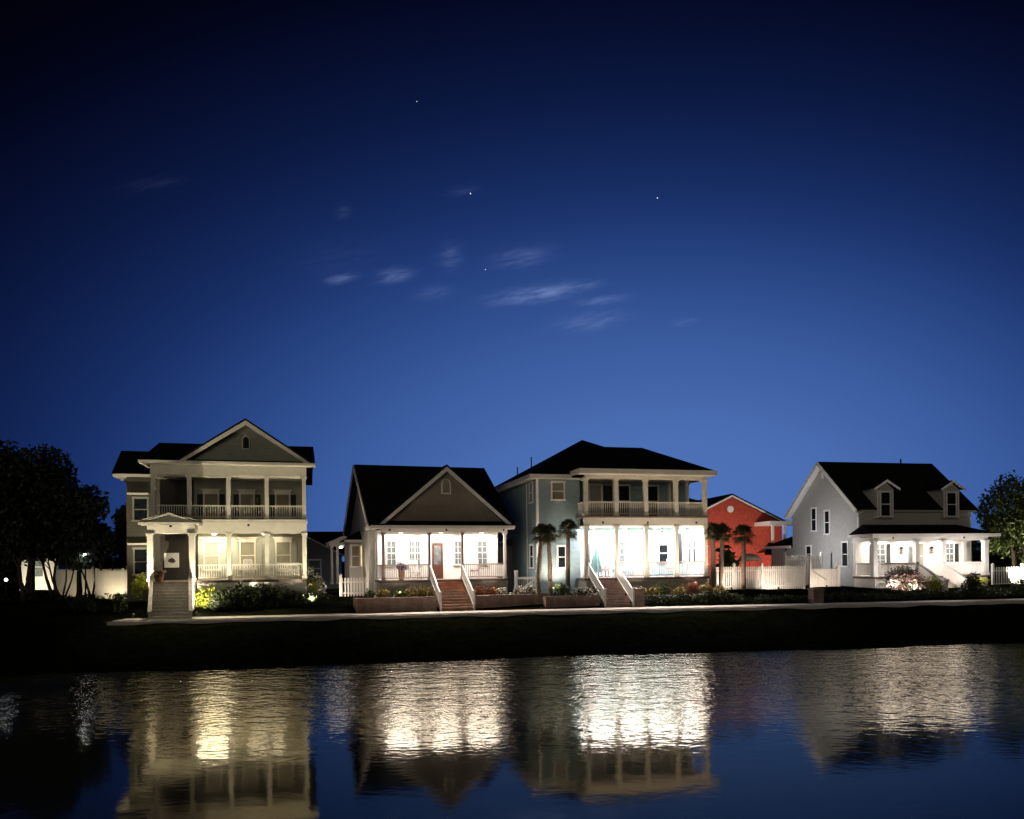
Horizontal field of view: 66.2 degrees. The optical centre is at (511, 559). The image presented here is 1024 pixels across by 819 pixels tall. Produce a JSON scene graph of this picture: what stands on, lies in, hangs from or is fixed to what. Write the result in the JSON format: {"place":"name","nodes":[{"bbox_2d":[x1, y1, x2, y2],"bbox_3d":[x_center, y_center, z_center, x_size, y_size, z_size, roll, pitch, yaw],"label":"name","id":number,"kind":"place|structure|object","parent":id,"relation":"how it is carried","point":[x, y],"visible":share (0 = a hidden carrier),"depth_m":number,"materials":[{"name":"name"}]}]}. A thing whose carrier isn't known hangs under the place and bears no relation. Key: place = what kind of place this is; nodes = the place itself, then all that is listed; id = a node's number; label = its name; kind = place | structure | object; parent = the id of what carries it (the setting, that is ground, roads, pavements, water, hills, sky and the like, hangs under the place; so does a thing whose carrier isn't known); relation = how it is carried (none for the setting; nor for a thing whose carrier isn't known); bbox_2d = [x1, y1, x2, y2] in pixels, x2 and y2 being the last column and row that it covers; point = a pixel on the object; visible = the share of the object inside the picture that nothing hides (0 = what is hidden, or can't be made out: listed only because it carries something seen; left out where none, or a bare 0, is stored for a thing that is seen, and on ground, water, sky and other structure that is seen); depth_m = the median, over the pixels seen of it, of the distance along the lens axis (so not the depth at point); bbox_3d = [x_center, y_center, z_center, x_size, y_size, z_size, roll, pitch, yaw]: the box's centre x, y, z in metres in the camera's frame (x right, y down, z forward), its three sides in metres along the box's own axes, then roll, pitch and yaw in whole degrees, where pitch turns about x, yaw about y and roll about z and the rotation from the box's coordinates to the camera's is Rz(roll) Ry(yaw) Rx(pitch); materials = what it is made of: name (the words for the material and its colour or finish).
{"place":"outdoors","nodes":[
{"label":"outdoors","id":0,"kind":"place"},
{"bbox_2d":[0,642,1023,818],"bbox_3d":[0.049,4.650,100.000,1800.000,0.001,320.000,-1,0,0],"label":"water","id":1,"kind":"structure","parent":0,"point":[926,732],"depth_m":20.28,"materials":[{"name":"blue liquid"}]},
{"bbox_2d":[0,562,1023,675],"bbox_3d":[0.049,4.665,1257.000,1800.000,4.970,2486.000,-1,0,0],"label":"ground","id":2,"kind":"structure","parent":0,"point":[49,637],"depth_m":39.68,"materials":[{"name":"soil"}]},
{"bbox_2d":[0,523,30,595],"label":"crape myrtle","id":3,"kind":"object","parent":2,"relation":"on","point":[28,567],"visible":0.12,"depth_m":49.13,"materials":[{"name":"green plant"}]},
{"bbox_2d":[0,439,36,475],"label":"shade tree","id":4,"kind":"object","parent":2,"relation":"on","point":[7,456],"visible":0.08,"depth_m":56.68,"materials":[{"name":"green plant"}]},
{"bbox_2d":[1,518,47,601],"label":"crape myrtle","id":5,"kind":"object","parent":2,"relation":"on","point":[15,528],"visible":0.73,"depth_m":48.01,"materials":[{"name":"green plant"}]},
{"bbox_2d":[0,443,80,597],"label":"shade tree","id":6,"kind":"object","parent":2,"relation":"on","point":[25,484],"visible":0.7,"depth_m":49.39,"materials":[{"name":"green plant"}]},
{"bbox_2d":[31,523,63,599],"bbox_3d":[-29.145,0.310,49.798,2.973,5.426,2.756,-1,0,-36],"label":"crape myrtle","id":7,"kind":"object","parent":2,"relation":"on","point":[47,580],"visible":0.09,"depth_m":49.54,"materials":[{"name":"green plant"}]},
{"bbox_2d":[19,554,87,589],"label":"white house","id":8,"kind":"structure","parent":2,"relation":"on","point":[40,583],"depth_m":66.33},
{"bbox_2d":[35,560,43,577],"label":"window","id":9,"kind":"structure","parent":8,"relation":"in","point":[39,573],"depth_m":66.27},
{"bbox_2d":[30,528,83,596],"bbox_3d":[-28.196,0.529,48.892,3.210,4.960,1.750,-1,0,-11],"label":"crape myrtle","id":10,"kind":"object","parent":2,"relation":"on","point":[57,539],"visible":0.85,"depth_m":48.58,"materials":[{"name":"green plant"}]},
{"bbox_2d":[0,552,126,587],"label":"trees","id":11,"kind":"object","parent":2,"relation":"on","point":[8,570],"visible":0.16,"depth_m":76.43,"materials":[{"name":"green plant"}]},
{"bbox_2d":[0,590,126,601],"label":"hedge","id":12,"kind":"object","parent":2,"relation":"on","point":[44,597],"visible":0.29,"depth_m":48.25,"materials":[{"name":"green plant"}]},
{"bbox_2d":[39,483,110,596],"bbox_3d":[-27.752,-0.911,50.097,4.344,7.818,4.793,-1,0,0],"label":"shade tree","id":13,"kind":"object","parent":2,"relation":"on","point":[76,513],"visible":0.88,"depth_m":48.91,"materials":[{"name":"green plant"}]},
{"bbox_2d":[68,597,97,611],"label":"shrub","id":14,"kind":"object","parent":2,"relation":"on","point":[83,604],"visible":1,"depth_m":42.56,"materials":[{"name":"green plant"}]},
{"bbox_2d":[56,565,126,596],"bbox_3d":[-29.232,1.741,54.695,4.810,2.630,0.210,-1,0,-13],"label":"board fence","id":15,"kind":"object","parent":2,"relation":"on","point":[60,581],"visible":0.23,"depth_m":54.40,"materials":[{"name":"wood"}]},
{"bbox_2d":[76,522,113,597],"bbox_3d":[-26.995,0.305,49.924,3.302,5.389,2.508,-1,0,0],"label":"crape myrtle","id":16,"kind":"object","parent":2,"relation":"on","point":[105,527],"visible":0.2,"depth_m":50.13,"materials":[{"name":"green plant"}]},
{"bbox_2d":[85,530,121,581],"bbox_3d":[-26.170,0.485,49.832,2.452,4.991,2.153,-1,0,-39],"label":"crape myrtle","id":17,"kind":"object","parent":2,"relation":"on","point":[111,540],"visible":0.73,"depth_m":49.59,"materials":[{"name":"green plant"}]},
{"bbox_2d":[95,568,126,599],"bbox_3d":[-24.132,1.733,48.745,3.123,2.340,0.150,-1,0,-14],"label":"board fence","id":18,"kind":"object","parent":2,"relation":"on","point":[115,585],"visible":0.46,"depth_m":48.54,"materials":[{"name":"wood"}]},
{"bbox_2d":[111,502,126,555],"bbox_3d":[-24.586,-0.652,52.447,4.269,7.232,4.117,-1,0,0],"label":"shade tree","id":19,"kind":"object","parent":2,"relation":"on","point":[120,525],"visible":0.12,"depth_m":51.22,"materials":[{"name":"green plant"}]},
{"bbox_2d":[112,592,130,612],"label":"shrub","id":20,"kind":"object","parent":2,"relation":"on","point":[119,603],"visible":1,"depth_m":42.81,"materials":[{"name":"green plant"}]},
{"bbox_2d":[130,572,148,599],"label":"shrub","id":21,"kind":"object","parent":2,"relation":"on","point":[138,586],"visible":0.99,"depth_m":44.83,"materials":[{"name":"green plant"}]},
{"bbox_2d":[195,586,218,608],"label":"shrub","id":22,"kind":"object","parent":2,"relation":"on","point":[202,601],"visible":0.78,"depth_m":43.92,"materials":[{"name":"yellow plant"}]},
{"bbox_2d":[112,418,314,619],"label":"porch house","id":23,"kind":"structure","parent":2,"relation":"on","point":[214,512],"depth_m":46.05,"materials":[{"name":"beige"}]},
{"bbox_2d":[132,547,146,575],"bbox_3d":[-21.998,0.135,46.577,0.980,1.670,0.110,-1,0,-15],"label":"window","id":24,"kind":"structure","parent":23,"relation":"in","point":[139,553],"depth_m":46.57,"materials":[{"name":"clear glass"}]},
{"bbox_2d":[131,497,148,521],"bbox_3d":[-22.031,-2.964,46.577,0.980,1.470,0.110,-1,0,-15],"label":"window","id":25,"kind":"structure","parent":23,"relation":"in","point":[140,505],"depth_m":46.58,"materials":[{"name":"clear glass"}]},
{"bbox_2d":[154,568,166,581],"bbox_3d":[-19.518,0.834,43.510,0.767,0.841,0.672,-1,0,-26],"label":"flower pot","id":26,"kind":"object","parent":23,"relation":"on","point":[159,574],"visible":1,"depth_m":43.39,"materials":[{"name":"ceramic"}]},
{"bbox_2d":[163,540,187,579],"bbox_3d":[-19.803,0.072,46.228,1.320,2.330,0.069,-1,0,-15],"label":"door","id":27,"kind":"structure","parent":23,"relation":"in","point":[181,573],"depth_m":46.23,"materials":[{"name":"metal"}]},
{"bbox_2d":[201,489,220,518],"bbox_3d":[-17.941,-3.307,46.825,1.140,1.770,0.150,-1,0,-15],"label":"window","id":28,"kind":"structure","parent":23,"relation":"in","point":[210,496],"depth_m":46.85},
{"bbox_2d":[201,537,221,570],"bbox_3d":[-17.909,-0.307,46.825,1.180,1.970,0.150,-1,0,-15],"label":"window","id":29,"kind":"structure","parent":23,"relation":"in","point":[211,545],"depth_m":46.85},
{"bbox_2d":[237,489,256,518],"bbox_3d":[-15.977,-3.328,47.351,1.140,1.770,0.150,-1,0,-15],"label":"window","id":30,"kind":"structure","parent":23,"relation":"in","point":[246,496],"depth_m":47.38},
{"bbox_2d":[237,537,257,569],"bbox_3d":[-15.949,-0.328,47.351,1.180,1.970,0.150,-1,0,-15],"label":"window","id":31,"kind":"structure","parent":23,"relation":"in","point":[247,545],"depth_m":47.38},
{"bbox_2d":[273,489,291,518],"bbox_3d":[-13.977,-3.349,47.887,1.140,1.770,0.150,-1,0,-15],"label":"window","id":32,"kind":"structure","parent":23,"relation":"in","point":[282,497],"depth_m":47.91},
{"bbox_2d":[273,537,292,569],"bbox_3d":[-13.947,-0.349,47.887,1.180,1.970,0.150,-1,0,-15],"label":"window","id":33,"kind":"structure","parent":23,"relation":"in","point":[282,544],"depth_m":47.91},
{"bbox_2d":[276,562,298,578],"bbox_3d":[-13.404,0.680,46.865,1.350,0.980,0.540,-1,0,-15],"label":"porch bench","id":34,"kind":"object","parent":23,"relation":"on","point":[284,570],"visible":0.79,"depth_m":47.05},
{"bbox_2d":[207,582,330,610],"bbox_3d":[-13.738,2.227,44.816,6.861,1.990,1.762,-1,0,-15],"label":"hedge","id":35,"kind":"object","parent":2,"relation":"on","point":[237,596],"visible":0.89,"depth_m":44.34,"materials":[{"name":"green plant"}]},
{"bbox_2d":[299,566,326,594],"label":"flowering shrub","id":36,"kind":"object","parent":2,"relation":"on","point":[311,577],"visible":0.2,"depth_m":47.51,"materials":[{"name":"green plant"}]},
{"bbox_2d":[307,531,349,588],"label":"grey gable house","id":37,"kind":"structure","parent":2,"relation":"on","point":[318,555],"depth_m":64.59,"materials":[{"name":"wood"}]},
{"bbox_2d":[307,559,321,576],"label":"window","id":38,"kind":"structure","parent":37,"relation":"in","point":[316,563],"depth_m":64.41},
{"bbox_2d":[339,573,365,596],"bbox_3d":[-9.780,1.798,49.545,2.225,1.810,0.210,-1,0,-20],"label":"picket fence","id":39,"kind":"object","parent":2,"relation":"on","point":[341,582],"visible":0.66,"depth_m":49.39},
{"bbox_2d":[353,596,436,612],"bbox_3d":[-6.734,2.691,45.096,4.510,1.060,2.230,-1,0,-18],"label":"brick planter","id":40,"kind":"object","parent":2,"relation":"on","point":[395,604],"visible":0.69,"depth_m":44.06,"materials":[{"name":"brick"}]},
{"bbox_2d":[376,588,389,597],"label":"bedding plant","id":41,"kind":"object","parent":40,"relation":"in","point":[383,593],"visible":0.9,"depth_m":44.51,"materials":[{"name":"green plant"}]},
{"bbox_2d":[403,586,423,596],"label":"bedding plant","id":42,"kind":"object","parent":40,"relation":"in","point":[412,592],"visible":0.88,"depth_m":45.13,"materials":[{"name":"green plant"}]},
{"bbox_2d":[415,585,435,596],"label":"bedding plant","id":43,"kind":"object","parent":40,"relation":"in","point":[427,593],"visible":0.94,"depth_m":45.37,"materials":[{"name":"green plant"}]},
{"bbox_2d":[325,464,514,610],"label":"gable cottage","id":44,"kind":"structure","parent":2,"relation":"on","point":[443,525],"depth_m":48.53,"materials":[{"name":"white"}]},
{"bbox_2d":[385,540,396,564],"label":"window","id":45,"kind":"structure","parent":44,"relation":"in","point":[391,545],"depth_m":48.52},
{"bbox_2d":[407,540,416,565],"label":"window","id":46,"kind":"structure","parent":44,"relation":"in","point":[411,546],"depth_m":48.93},
{"bbox_2d":[409,560,422,579],"bbox_3d":[-5.902,0.650,48.038,0.600,1.186,1.010,-1,0,-30],"label":"rocking chair","id":47,"kind":"object","parent":44,"relation":"on","point":[413,566],"visible":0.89,"depth_m":48.22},
{"bbox_2d":[414,540,421,565],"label":"window","id":48,"kind":"structure","parent":44,"relation":"in","point":[418,542],"depth_m":49.07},
{"bbox_2d":[432,543,442,578],"bbox_3d":[-4.695,0.109,49.431,0.720,2.260,0.069,-1,0,-18],"label":"door","id":49,"kind":"structure","parent":44,"relation":"in","point":[437,548],"depth_m":49.41,"materials":[{"name":"brown wood"}]},
{"bbox_2d":[453,539,460,564],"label":"window","id":50,"kind":"structure","parent":44,"relation":"in","point":[456,542],"depth_m":49.82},
{"bbox_2d":[476,539,488,563],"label":"window","id":51,"kind":"structure","parent":44,"relation":"in","point":[481,544],"depth_m":50.33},
{"bbox_2d":[468,593,549,608],"bbox_3d":[-0.237,2.623,47.155,4.680,1.060,2.030,-1,0,-18],"label":"brick planter","id":52,"kind":"object","parent":2,"relation":"on","point":[486,601],"visible":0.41,"depth_m":46.11,"materials":[{"name":"brick"}]},
{"bbox_2d":[529,523,553,593],"bbox_3d":[1.849,0.090,46.985,1.692,4.593,1.601,-1,0,27],"label":"palm tree","id":53,"kind":"object","parent":52,"relation":"in","point":[542,536],"visible":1,"depth_m":46.88,"materials":[{"name":"green plant"}]},
{"bbox_2d":[514,570,535,592],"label":"fence gate","id":54,"kind":"structure","parent":2,"relation":"on","point":[516,577],"depth_m":50.35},
{"bbox_2d":[107,601,1023,624],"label":"kerb","id":55,"kind":"structure","parent":2,"relation":"on","point":[509,614],"depth_m":42.98,"materials":[{"name":"concrete"}]},
{"bbox_2d":[542,595,599,607],"bbox_3d":[3.376,2.640,47.432,3.410,0.950,2.030,-1,0,-14],"label":"brick planter","id":56,"kind":"object","parent":2,"relation":"on","point":[566,601],"visible":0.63,"depth_m":46.47,"materials":[{"name":"brick"}]},
{"bbox_2d":[543,523,560,595],"bbox_3d":[2.263,0.067,48.294,1.581,4.629,1.709,-1,0,37],"label":"palm tree","id":57,"kind":"object","parent":56,"relation":"in","point":[549,559],"visible":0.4,"depth_m":48.19,"materials":[{"name":"green plant"}]},
{"bbox_2d":[553,582,570,595],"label":"bedding plant","id":58,"kind":"object","parent":56,"relation":"in","point":[561,588],"visible":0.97,"depth_m":47.22,"materials":[{"name":"green plant"}]},
{"bbox_2d":[557,518,580,595],"bbox_3d":[3.518,-0.105,48.661,1.805,4.946,1.856,-1,0,0],"label":"palm tree","id":59,"kind":"object","parent":56,"relation":"in","point":[569,524],"visible":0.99,"depth_m":48.47,"materials":[{"name":"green plant"}]},
{"bbox_2d":[571,586,599,596],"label":"bedding plant","id":60,"kind":"object","parent":56,"relation":"in","point":[587,591],"visible":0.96,"depth_m":46.90,"materials":[{"name":"white plant"}]},
{"bbox_2d":[495,440,716,607],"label":"hip roof house","id":61,"kind":"structure","parent":2,"relation":"on","point":[618,505],"depth_m":51.04,"materials":[{"name":"blue"}]},
{"bbox_2d":[529,544,533,568],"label":"window","id":62,"kind":"structure","parent":61,"relation":"in","point":[531,546],"depth_m":51.20,"materials":[{"name":"white glass"}]},
{"bbox_2d":[550,481,565,500],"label":"window","id":63,"kind":"structure","parent":61,"relation":"in","point":[557,487],"depth_m":50.31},
{"bbox_2d":[556,545,565,568],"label":"window","id":64,"kind":"structure","parent":61,"relation":"in","point":[561,549],"depth_m":50.36,"materials":[{"name":"white glass"}]},
{"bbox_2d":[582,541,591,576],"bbox_3d":[4.941,-0.002,51.771,0.750,2.400,0.104,-1,0,-14],"label":"door","id":65,"kind":"structure","parent":61,"relation":"in","point":[590,542],"depth_m":51.72,"materials":[{"name":"metal"}]},
{"bbox_2d":[590,486,600,515],"bbox_3d":[5.532,-3.793,51.989,0.770,2.130,0.069,-1,0,-14],"label":"door","id":66,"kind":"structure","parent":61,"relation":"in","point":[595,491],"depth_m":51.97,"materials":[{"name":"metal"}]},
{"bbox_2d":[591,545,600,576],"bbox_3d":[5.472,0.143,51.065,0.824,2.100,0.837,-1,0,0],"label":"folded parasol","id":67,"kind":"object","parent":61,"relation":"on","point":[596,564],"visible":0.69,"depth_m":50.88,"materials":[{"name":"fabric"}]},
{"bbox_2d":[612,540,625,568],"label":"window","id":68,"kind":"structure","parent":61,"relation":"in","point":[622,552],"depth_m":52.39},
{"bbox_2d":[618,484,630,515],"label":"window","id":69,"kind":"structure","parent":61,"relation":"in","point":[624,491],"depth_m":52.49,"materials":[{"name":"black glass"}]},
{"bbox_2d":[648,484,658,515],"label":"window","id":70,"kind":"structure","parent":61,"relation":"in","point":[653,490],"depth_m":52.99,"materials":[{"name":"black glass"}]},
{"bbox_2d":[657,543,668,562],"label":"window","id":71,"kind":"structure","parent":61,"relation":"in","point":[663,548],"depth_m":53.11,"materials":[{"name":"white glass"}]},
{"bbox_2d":[687,532,691,563],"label":"window","id":72,"kind":"structure","parent":61,"relation":"in","point":[689,533],"depth_m":53.25,"materials":[{"name":"white glass"}]},
{"bbox_2d":[692,532,696,563],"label":"window","id":73,"kind":"structure","parent":61,"relation":"in","point":[694,558],"depth_m":52.56,"materials":[{"name":"white glass"}]},
{"bbox_2d":[634,588,644,606],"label":"brick pillar","id":74,"kind":"structure","parent":2,"relation":"on","point":[639,597],"depth_m":46.71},
{"bbox_2d":[627,593,733,602],"bbox_3d":[10.362,2.617,49.173,6.710,0.850,2.030,-1,0,-14],"label":"brick planter","id":75,"kind":"object","parent":2,"relation":"on","point":[670,597],"visible":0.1,"depth_m":48.08,"materials":[{"name":"brick"}]},
{"bbox_2d":[655,582,671,594],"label":"bedding plant","id":76,"kind":"object","parent":75,"relation":"in","point":[664,589],"visible":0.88,"depth_m":48.97,"materials":[{"name":"green plant"}]},
{"bbox_2d":[671,584,688,594],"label":"bedding plant","id":77,"kind":"object","parent":75,"relation":"in","point":[677,590],"visible":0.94,"depth_m":49.09,"materials":[{"name":"green plant"}]},
{"bbox_2d":[683,582,700,593],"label":"bedding plant","id":78,"kind":"object","parent":75,"relation":"in","point":[692,587],"visible":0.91,"depth_m":49.27,"materials":[{"name":"red plant"}]},
{"bbox_2d":[644,590,746,606],"bbox_3d":[10.991,2.537,47.945,7.476,1.288,0.906,-1,0,-14],"label":"hedge","id":79,"kind":"object","parent":2,"relation":"on","point":[710,597],"visible":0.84,"depth_m":47.81,"materials":[{"name":"green plant"}]},
{"bbox_2d":[702,521,723,590],"bbox_3d":[13.161,-0.090,51.374,1.698,4.815,1.681,-1,0,19],"label":"palm tree","id":80,"kind":"object","parent":2,"relation":"on","point":[712,535],"visible":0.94,"depth_m":51.27,"materials":[{"name":"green plant"}]},
{"bbox_2d":[715,523,733,586],"bbox_3d":[13.998,-0.095,52.016,1.699,4.808,1.620,-1,0,0],"label":"palm tree","id":81,"kind":"object","parent":2,"relation":"on","point":[725,528],"visible":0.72,"depth_m":51.88,"materials":[{"name":"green plant"}]},
{"bbox_2d":[708,545,740,588],"bbox_3d":[14.810,0.949,54.709,2.699,3.878,1.997,-1,0,30],"label":"banana plant","id":82,"kind":"object","parent":2,"relation":"on","point":[729,559],"visible":0.37,"depth_m":54.16,"materials":[{"name":"green plant"}]},
{"bbox_2d":[690,494,792,579],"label":"red house","id":83,"kind":"structure","parent":2,"relation":"on","point":[731,510],"depth_m":75.06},
{"bbox_2d":[731,524,755,589],"bbox_3d":[15.390,-0.064,52.162,1.988,4.716,2.015,-1,0,0],"label":"palm tree","id":84,"kind":"object","parent":2,"relation":"on","point":[743,529],"visible":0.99,"depth_m":52.08,"materials":[{"name":"green plant"}]},
{"bbox_2d":[738,553,760,569],"bbox_3d":[17.410,0.868,57.500,1.589,2.600,1.589,-1,0,22],"label":"patio parasol","id":85,"kind":"object","parent":2,"relation":"on","point":[751,557],"visible":0.68,"depth_m":56.89,"materials":[{"name":"fabric"}]},
{"bbox_2d":[708,562,805,589],"bbox_3d":[16.628,1.321,53.448,7.627,2.210,0.312,-1,0,-14],"label":"picket fence","id":86,"kind":"object","parent":2,"relation":"on","point":[758,577],"visible":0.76,"depth_m":53.50,"materials":[{"name":"wood"}]},
{"bbox_2d":[783,552,822,584],"bbox_3d":[21.862,0.916,58.895,3.457,2.910,0.210,-1,0,-18],"label":"picket fence","id":87,"kind":"object","parent":2,"relation":"on","point":[801,559],"visible":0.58,"depth_m":58.90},
{"bbox_2d":[807,588,824,602],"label":"brick pillar","id":88,"kind":"structure","parent":2,"relation":"on","point":[815,595],"depth_m":48.63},
{"bbox_2d":[809,557,840,587],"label":"fence gate","id":89,"kind":"structure","parent":2,"relation":"on","point":[833,575],"depth_m":55.68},
{"bbox_2d":[762,459,1000,591],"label":"dormer house","id":90,"kind":"structure","parent":2,"relation":"on","point":[866,524],"depth_m":57.73,"materials":[{"name":"grey"}]},
{"bbox_2d":[810,507,816,531],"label":"window","id":91,"kind":"structure","parent":90,"relation":"in","point":[813,509],"depth_m":61.76,"materials":[{"name":"black glass"}]},
{"bbox_2d":[823,509,830,534],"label":"window","id":92,"kind":"structure","parent":90,"relation":"in","point":[826,512],"depth_m":60.09,"materials":[{"name":"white glass"}]},
{"bbox_2d":[841,541,848,566],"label":"window","id":93,"kind":"structure","parent":90,"relation":"in","point":[844,544],"depth_m":57.98,"materials":[{"name":"black glass"}]},
{"bbox_2d":[878,542,886,565],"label":"window","id":94,"kind":"structure","parent":90,"relation":"in","point":[881,545],"depth_m":56.84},
{"bbox_2d":[920,542,924,565],"bbox_3d":[29.962,-0.259,57.494,0.660,1.970,0.110,-1,0,-12],"label":"door","id":95,"kind":"structure","parent":90,"relation":"in","point":[922,544],"depth_m":57.52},
{"bbox_2d":[946,542,954,564],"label":"window","id":96,"kind":"structure","parent":90,"relation":"in","point":[950,546],"depth_m":58.03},
{"bbox_2d":[753,586,1018,603],"bbox_3d":[24.396,2.475,50.634,19.284,1.249,1.651,-1,0,-11],"label":"hedge","id":97,"kind":"object","parent":2,"relation":"on","point":[924,594],"visible":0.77,"depth_m":50.40,"materials":[{"name":"green plant"}]},
{"bbox_2d":[884,564,923,587],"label":"flowering shrub","id":98,"kind":"object","parent":2,"relation":"on","point":[899,570],"visible":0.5,"depth_m":53.58,"materials":[{"name":"green plant"}]},
{"bbox_2d":[886,574,929,590],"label":"flowering shrub","id":99,"kind":"object","parent":2,"relation":"on","point":[905,582],"visible":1,"depth_m":52.35,"materials":[{"name":"green plant"}]},
{"bbox_2d":[926,574,943,590],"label":"shrub","id":100,"kind":"object","parent":2,"relation":"on","point":[934,583],"visible":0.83,"depth_m":52.46,"materials":[{"name":"green plant"}]},
{"bbox_2d":[959,572,985,597],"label":"shrub","id":101,"kind":"object","parent":2,"relation":"on","point":[972,584],"visible":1,"depth_m":51.22,"materials":[{"name":"green plant"}]},
{"bbox_2d":[971,540,1021,574],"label":"trees","id":102,"kind":"object","parent":2,"relation":"on","point":[997,560],"visible":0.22,"depth_m":81.78,"materials":[{"name":"green plant"}]},
{"bbox_2d":[973,469,1023,580],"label":"oak tree","id":103,"kind":"object","parent":2,"relation":"on","point":[1009,526],"visible":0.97,"depth_m":59.15,"materials":[{"name":"green plant"}]},
{"bbox_2d":[991,563,1023,584],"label":"picket fence","id":104,"kind":"object","parent":2,"relation":"on","point":[993,570],"visible":0.78,"depth_m":57.34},
{"bbox_2d":[1010,577,1023,595],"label":"hedge","id":105,"kind":"object","parent":2,"relation":"on","point":[1014,587],"visible":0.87,"depth_m":52.34,"materials":[{"name":"green plant"}]},
{"bbox_2d":[0,0,1023,562],"label":"sky","id":106,"kind":"structure","parent":0,"point":[215,215],"materials":[{"name":"blue"}]},
{"bbox_2d":[113,599,1023,621],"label":"path","id":107,"kind":"structure","parent":0,"point":[541,610],"depth_m":44.34,"materials":[{"name":"concrete"}]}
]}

